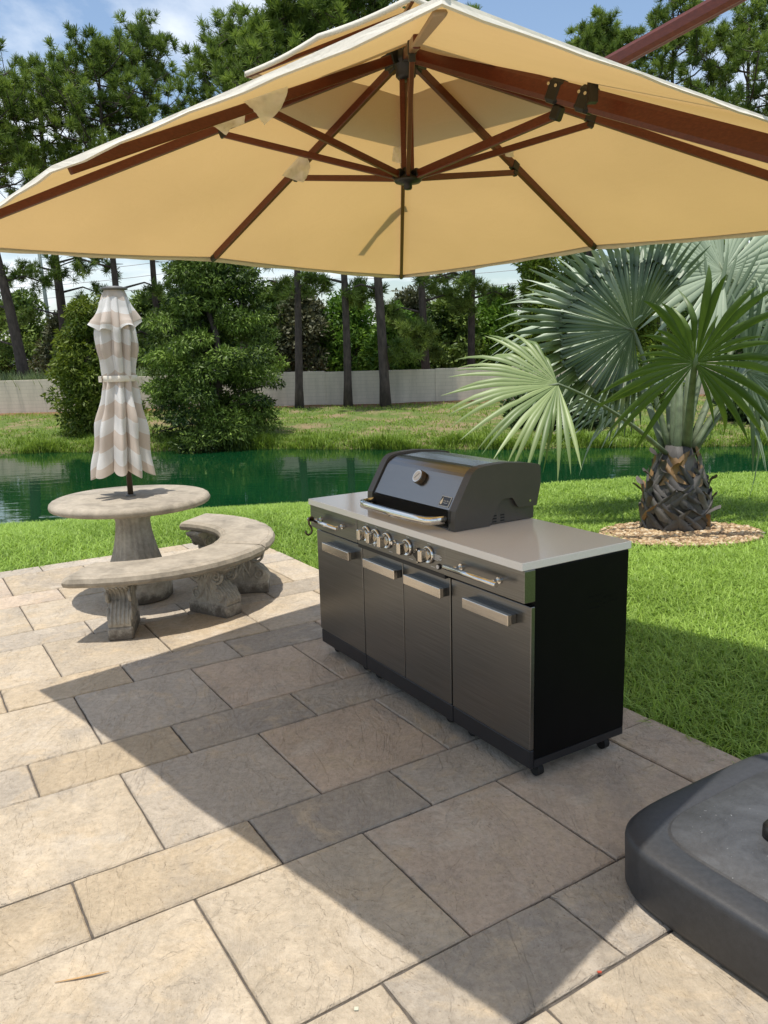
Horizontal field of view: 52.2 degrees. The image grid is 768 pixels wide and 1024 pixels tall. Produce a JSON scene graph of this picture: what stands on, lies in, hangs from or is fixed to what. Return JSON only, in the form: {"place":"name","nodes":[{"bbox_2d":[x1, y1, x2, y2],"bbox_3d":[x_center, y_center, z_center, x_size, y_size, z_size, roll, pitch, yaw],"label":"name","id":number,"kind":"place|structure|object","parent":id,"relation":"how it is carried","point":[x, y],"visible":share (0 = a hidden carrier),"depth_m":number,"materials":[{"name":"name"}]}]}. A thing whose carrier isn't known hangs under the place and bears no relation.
{"place":"outdoors","nodes":[
{"label":"outdoors","id":0,"kind":"place"},
{"bbox_2d":[47,260,174,273],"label":"power line","id":1,"kind":"object","parent":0,"point":[129,265],"visible":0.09,"depth_m":63.23,"materials":[{"name":"grey metal"}]},
{"bbox_2d":[141,400,154,420],"bbox_3d":[-8.351,-3.163,25.539,1.635,1.917,1.976,-11,15,-41],"label":"bush","id":2,"kind":"object","parent":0,"point":[145,410],"visible":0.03,"depth_m":25.31,"materials":[{"name":"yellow plant"}]},
{"bbox_2d":[39,283,517,298],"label":"power line","id":3,"kind":"object","parent":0,"point":[171,285],"visible":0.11,"depth_m":63.67,"materials":[{"name":"grey metal"}]},
{"bbox_2d":[14,261,609,287],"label":"power line","id":4,"kind":"object","parent":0,"point":[258,277],"visible":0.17,"depth_m":63.48,"materials":[{"name":"grey metal"}]},
{"bbox_2d":[0,543,767,1023],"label":"patio","id":5,"kind":"structure","parent":0,"point":[334,909],"depth_m":2.73,"materials":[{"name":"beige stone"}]},
{"bbox_2d":[55,971,108,982],"bbox_3d":[-0.824,1.269,2.139,0.140,0.005,0.008,-4,11,-13],"label":"straw","id":6,"kind":"object","parent":5,"relation":"on","point":[83,976],"visible":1,"depth_m":2.14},
{"bbox_2d":[48,485,209,604],"bbox_3d":[-1.774,0.247,5.593,1.090,0.738,1.091,-2,11,0],"label":"stone table","id":7,"kind":"object","parent":5,"relation":"on","point":[134,534],"visible":0.84,"depth_m":5.45,"materials":[{"name":"beige stone"}]},
{"bbox_2d":[87,286,155,496],"bbox_3d":[-1.843,-0.815,5.397,0.443,1.428,0.420,-2,11,0],"label":"closed parasol","id":8,"kind":"object","parent":7,"relation":"on","point":[121,438],"visible":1,"depth_m":5.30,"materials":[{"name":"beige fabric"}]},
{"bbox_2d":[61,543,264,640],"bbox_3d":[-1.365,0.506,5.045,1.328,0.420,0.551,-9,13,-34],"label":"stone bench","id":9,"kind":"object","parent":5,"relation":"on","point":[208,568],"visible":1,"depth_m":4.89,"materials":[{"name":"beige stone"}]},
{"bbox_2d":[179,513,274,593],"bbox_3d":[-1.156,0.315,5.973,0.558,0.425,1.349,-8,13,-29],"label":"stone bench","id":10,"kind":"object","parent":5,"relation":"on","point":[207,529],"visible":0.56,"depth_m":5.71,"materials":[{"name":"beige stone"}]},
{"bbox_2d":[307,449,630,775],"bbox_3d":[0.287,0.327,3.769,0.666,1.173,1.739,-8,13,-31],"label":"outdoor grill","id":11,"kind":"object","parent":5,"relation":"on","point":[471,595],"visible":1,"depth_m":3.31,"materials":[{"name":"metal"}]},
{"bbox_2d":[305,516,313,535],"bbox_3d":[-0.397,0.076,4.189,0.062,0.106,0.011,-8,13,-31],"label":"hook","id":12,"kind":"object","parent":11,"relation":"hanging from","point":[310,533],"visible":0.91,"depth_m":4.18,"materials":[{"name":"black metal"}]},
{"bbox_2d":[317,529,365,653],"bbox_3d":[-0.247,0.415,4.186,0.069,0.574,0.495,-8,13,-31],"label":"door","id":13,"kind":"structure","parent":11,"relation":"in","point":[340,560],"depth_m":4.16,"materials":[{"name":"black metal"}]},
{"bbox_2d":[363,549,405,676],"bbox_3d":[-0.016,0.480,3.821,0.069,0.574,0.363,-8,13,-31],"label":"door","id":14,"kind":"structure","parent":11,"relation":"in","point":[383,576],"depth_m":3.81,"materials":[{"name":"black metal"}]},
{"bbox_2d":[403,564,452,703],"bbox_3d":[0.179,0.535,3.514,0.069,0.574,0.362,-8,13,-31],"label":"door","id":15,"kind":"structure","parent":11,"relation":"in","point":[427,596],"depth_m":3.50,"materials":[{"name":"black metal"}]},
{"bbox_2d":[452,578,534,750],"bbox_3d":[0.410,0.600,3.149,0.069,0.574,0.491,-8,13,-31],"label":"door","id":16,"kind":"structure","parent":11,"relation":"in","point":[493,635],"depth_m":3.12,"materials":[{"name":"black metal"}]},
{"bbox_2d":[625,752,767,996],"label":"umbrella base","id":17,"kind":"object","parent":5,"relation":"on","point":[696,863],"visible":1,"depth_m":2.28,"materials":[{"name":"black plastic"}]},
{"bbox_2d":[0,0,767,278],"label":"cantilever umbrella","id":18,"kind":"object","parent":17,"relation":"on","point":[456,101],"visible":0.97,"depth_m":3.56,"materials":[{"name":"beige fabric"}]},
{"bbox_2d":[213,116,244,134],"bbox_3d":[-0.609,-1.499,3.012,0.178,0.095,0.039,-2,11,0],"label":"strap","id":19,"kind":"object","parent":18,"relation":"attached to","point":[224,128],"visible":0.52,"depth_m":3.01,"materials":[{"name":"white fabric"}]},
{"bbox_2d":[244,86,287,124],"bbox_3d":[-0.400,-1.390,2.658,0.163,0.142,0.048,-9,13,-33],"label":"fabric flap","id":20,"kind":"object","parent":18,"relation":"hanging from","point":[266,107],"visible":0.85,"depth_m":2.67,"materials":[{"name":"white fabric"}]},
{"bbox_2d":[282,157,309,181],"bbox_3d":[-0.414,-1.621,3.686,0.144,0.141,0.031,1,11,10],"label":"strap","id":21,"kind":"object","parent":18,"relation":"hanging from","point":[298,169],"visible":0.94,"depth_m":3.69,"materials":[{"name":"white fabric"}]},
{"bbox_2d":[392,146,400,162],"bbox_3d":[0.066,-1.791,3.929,0.053,0.086,0.014,-2,11,0],"label":"plastic film","id":22,"kind":"object","parent":18,"relation":"attached to","point":[396,157],"visible":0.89,"depth_m":3.93,"materials":[{"name":"white"}]},
{"bbox_2d":[505,152,513,156],"bbox_3d":[0.589,-1.695,3.697,0.048,0.045,0.010,-2,11,0],"label":"plastic film","id":23,"kind":"object","parent":18,"relation":"attached to","point":[510,154],"visible":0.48,"depth_m":3.70,"materials":[{"name":"white"}]},
{"bbox_2d":[0,445,767,522],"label":"water","id":24,"kind":"structure","parent":0,"point":[33,486],"depth_m":18.20,"materials":[{"name":"green liquid"}]},
{"bbox_2d":[0,394,767,762],"bbox_3d":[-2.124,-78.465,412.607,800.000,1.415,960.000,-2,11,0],"label":"ground","id":25,"kind":"structure","parent":0,"point":[352,418],"depth_m":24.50,"materials":[{"name":"green plant"}]},
{"bbox_2d":[0,287,50,378],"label":"oak tree","id":26,"kind":"object","parent":25,"relation":"on","point":[35,329],"visible":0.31,"depth_m":44.06,"materials":[{"name":"green plant"}]},
{"bbox_2d":[0,36,54,379],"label":"pine tree","id":27,"kind":"object","parent":25,"relation":"on","point":[16,149],"visible":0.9,"depth_m":34.39,"materials":[{"name":"green plant"}]},
{"bbox_2d":[38,254,49,318],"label":"utility pole","id":28,"kind":"object","parent":25,"relation":"on","point":[45,298],"visible":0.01,"depth_m":59.68,"materials":[{"name":"grey wood"}]},
{"bbox_2d":[0,50,121,350],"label":"pine tree","id":29,"kind":"object","parent":25,"relation":"on","point":[34,61],"visible":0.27,"depth_m":37.26,"materials":[{"name":"green plant"}]},
{"bbox_2d":[28,309,98,377],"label":"oak tree","id":30,"kind":"object","parent":25,"relation":"on","point":[44,350],"visible":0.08,"depth_m":41.82,"materials":[{"name":"green plant"}]},
{"bbox_2d":[41,292,102,436],"bbox_3d":[-9.662,-4.507,25.587,3.182,5.175,3.088,-2,11,0],"label":"cypress tree","id":31,"kind":"object","parent":25,"relation":"on","point":[77,373],"visible":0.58,"depth_m":24.86,"materials":[{"name":"green plant"}]},
{"bbox_2d":[0,365,173,389],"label":"reeds","id":32,"kind":"object","parent":25,"relation":"on","point":[29,377],"visible":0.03,"depth_m":33.56,"materials":[{"name":"green plant"}]},
{"bbox_2d":[16,19,195,350],"bbox_3d":[-12.470,-13.503,36.174,6.835,16.297,7.094,7,14,38],"label":"pine tree","id":33,"kind":"object","parent":25,"relation":"on","point":[101,53],"visible":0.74,"depth_m":34.35,"materials":[{"name":"green plant"}]},
{"bbox_2d":[80,7,197,346],"bbox_3d":[-11.817,-14.490,38.530,6.272,18.100,6.290,-2,11,0],"label":"pine tree","id":34,"kind":"object","parent":25,"relation":"on","point":[143,36],"visible":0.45,"depth_m":36.53,"materials":[{"name":"green plant"}]},
{"bbox_2d":[128,288,185,373],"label":"oak tree","id":35,"kind":"object","parent":25,"relation":"on","point":[137,305],"visible":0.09,"depth_m":45.67,"materials":[{"name":"green plant"}]},
{"bbox_2d":[151,307,239,363],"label":"oak tree","id":36,"kind":"object","parent":25,"relation":"on","point":[237,345],"depth_m":40.67,"materials":[{"name":"green plant"}]},
{"bbox_2d":[137,260,289,453],"bbox_3d":[-5.411,-5.297,24.032,4.819,7.107,5.259,-2,11,0],"label":"cypress tree","id":37,"kind":"object","parent":25,"relation":"on","point":[205,292],"visible":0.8,"depth_m":23.04,"materials":[{"name":"green plant"}]},
{"bbox_2d":[158,0,308,354],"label":"pine tree","id":38,"kind":"object","parent":25,"relation":"on","point":[200,63],"visible":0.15,"depth_m":32.99,"materials":[{"name":"green plant"}]},
{"bbox_2d":[231,284,286,365],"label":"oak tree","id":39,"kind":"object","parent":25,"relation":"on","point":[269,299],"visible":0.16,"depth_m":43.32,"materials":[{"name":"green plant"}]},
{"bbox_2d":[202,0,322,407],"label":"pine tree","id":40,"kind":"object","parent":25,"relation":"on","point":[249,34],"visible":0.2,"depth_m":28.45,"materials":[{"name":"green plant"}]},
{"bbox_2d":[266,285,337,371],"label":"oak tree","id":41,"kind":"object","parent":25,"relation":"on","point":[313,323],"visible":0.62,"depth_m":42.10,"materials":[{"name":"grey plant"}]},
{"bbox_2d":[236,0,404,406],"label":"pine tree","id":42,"kind":"object","parent":25,"relation":"on","point":[321,284],"visible":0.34,"depth_m":28.35,"materials":[{"name":"green plant"}]},
{"bbox_2d":[305,289,375,371],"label":"oak tree","id":43,"kind":"object","parent":25,"relation":"on","point":[361,323],"visible":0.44,"depth_m":42.91,"materials":[{"name":"green plant"}]},
{"bbox_2d":[0,361,717,412],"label":"garden wall","id":44,"kind":"structure","parent":25,"relation":"on","point":[414,385],"depth_m":32.63,"materials":[{"name":"grey concrete"}]},
{"bbox_2d":[0,394,767,453],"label":"bank grass","id":45,"kind":"structure","parent":25,"relation":"on","point":[389,441],"depth_m":23.31,"materials":[{"name":"green plant"}]},
{"bbox_2d":[295,0,473,406],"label":"pine tree","id":46,"kind":"object","parent":25,"relation":"on","point":[397,353],"visible":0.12,"depth_m":30.89,"materials":[{"name":"green plant"}]},
{"bbox_2d":[4,319,765,365],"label":"treeline","id":47,"kind":"object","parent":25,"relation":"on","point":[353,364],"depth_m":76.79,"materials":[{"name":"green plant"}]},
{"bbox_2d":[358,299,433,370],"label":"oak tree","id":48,"kind":"object","parent":25,"relation":"on","point":[369,350],"visible":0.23,"depth_m":41.44,"materials":[{"name":"green plant"}]},
{"bbox_2d":[391,284,437,366],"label":"oak tree","id":49,"kind":"object","parent":25,"relation":"on","point":[408,297],"visible":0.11,"depth_m":45.84,"materials":[{"name":"green plant"}]},
{"bbox_2d":[372,0,491,368],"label":"pine tree","id":50,"kind":"object","parent":25,"relation":"on","point":[421,329],"visible":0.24,"depth_m":36.96,"materials":[{"name":"green plant"}]},
{"bbox_2d":[419,292,492,368],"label":"oak tree","id":51,"kind":"object","parent":25,"relation":"on","point":[454,329],"visible":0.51,"depth_m":44.03,"materials":[{"name":"green plant"}]},
{"bbox_2d":[425,2,526,367],"bbox_3d":[4.213,-14.855,37.665,6.991,17.287,6.998,-2,11,0],"label":"pine tree","id":52,"kind":"object","parent":25,"relation":"on","point":[494,291],"depth_m":38.91,"materials":[{"name":"green plant"}]},
{"bbox_2d":[475,284,526,366],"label":"oak tree","id":53,"kind":"object","parent":25,"relation":"on","point":[489,322],"visible":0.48,"depth_m":44.54,"materials":[{"name":"green plant"}]},
{"bbox_2d":[509,257,565,363],"bbox_3d":[7.486,-10.188,37.672,3.126,9.475,3.231,-2,11,0],"label":"tree","id":54,"kind":"object","parent":25,"relation":"on","point":[524,270],"visible":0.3,"depth_m":37.29,"materials":[{"name":"green plant"}]},
{"bbox_2d":[499,373,617,430],"bbox_3d":[5.503,-3.329,24.572,3.877,2.074,3.796,-2,11,0],"label":"bush","id":55,"kind":"object","parent":25,"relation":"on","point":[595,422],"visible":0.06,"depth_m":23.78,"materials":[{"name":"green plant"}]},
{"bbox_2d":[522,250,620,362],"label":"oak tree","id":56,"kind":"object","parent":25,"relation":"on","point":[564,274],"visible":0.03,"depth_m":43.56,"materials":[{"name":"green plant"}]},
{"bbox_2d":[563,4,656,343],"bbox_3d":[10.309,-15.522,39.952,5.985,17.809,5.098,1,11,13],"label":"pine tree","id":57,"kind":"object","parent":25,"relation":"on","point":[600,35],"visible":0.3,"depth_m":37.34,"materials":[{"name":"green plant"}]},
{"bbox_2d":[590,307,689,353],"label":"oak tree","id":58,"kind":"object","parent":25,"relation":"on","point":[685,312],"depth_m":42.69,"materials":[{"name":"green plant"}]},
{"bbox_2d":[618,249,681,362],"bbox_3d":[12.491,-10.562,37.737,3.710,9.929,3.723,-2,11,0],"label":"bamboo clump","id":59,"kind":"object","parent":25,"relation":"on","point":[649,328],"visible":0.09,"depth_m":37.50,"materials":[{"name":"green plant"}]},
{"bbox_2d":[637,350,684,409],"bbox_3d":[9.679,-4.686,28.512,2.131,2.446,2.581,-10,14,-37],"label":"bush","id":60,"kind":"object","parent":25,"relation":"on","point":[640,365],"visible":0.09,"depth_m":28.26,"materials":[{"name":"green plant"}]},
{"bbox_2d":[599,521,764,547],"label":"pebbles","id":61,"kind":"object","parent":25,"relation":"on","point":[716,531],"visible":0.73,"depth_m":7.43,"materials":[{"name":"beige gravel"}]},
{"bbox_2d":[441,235,767,531],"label":"fan palm","id":62,"kind":"object","parent":61,"relation":"in","point":[676,489],"visible":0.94,"depth_m":7.59,"materials":[{"name":"leaf"},{"name":"bark"}]},
{"bbox_2d":[613,0,766,328],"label":"pine tree","id":63,"kind":"object","parent":25,"relation":"on","point":[657,15],"visible":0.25,"depth_m":35.68,"materials":[{"name":"green plant"}]},
{"bbox_2d":[671,240,740,360],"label":"oak tree","id":64,"kind":"object","parent":25,"relation":"on","point":[681,313],"depth_m":41.62,"materials":[{"name":"green plant"}]},
{"bbox_2d":[667,0,767,360],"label":"pine tree","id":65,"kind":"object","parent":25,"relation":"on","point":[742,43],"visible":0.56,"depth_m":33.43,"materials":[{"name":"green plant"}]},
{"bbox_2d":[703,321,766,423],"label":"bush","id":66,"kind":"object","parent":25,"relation":"on","point":[743,417],"visible":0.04,"depth_m":24.17,"materials":[{"name":"green plant"}]},
{"bbox_2d":[741,84,767,115],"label":"pine tree","id":67,"kind":"object","parent":25,"relation":"on","point":[764,108],"visible":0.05,"depth_m":37.01,"materials":[{"name":"green plant"}]},
{"bbox_2d":[0,0,767,339],"label":"sky","id":68,"kind":"structure","parent":0,"point":[24,24],"materials":[{"name":"blue"}]}
]}

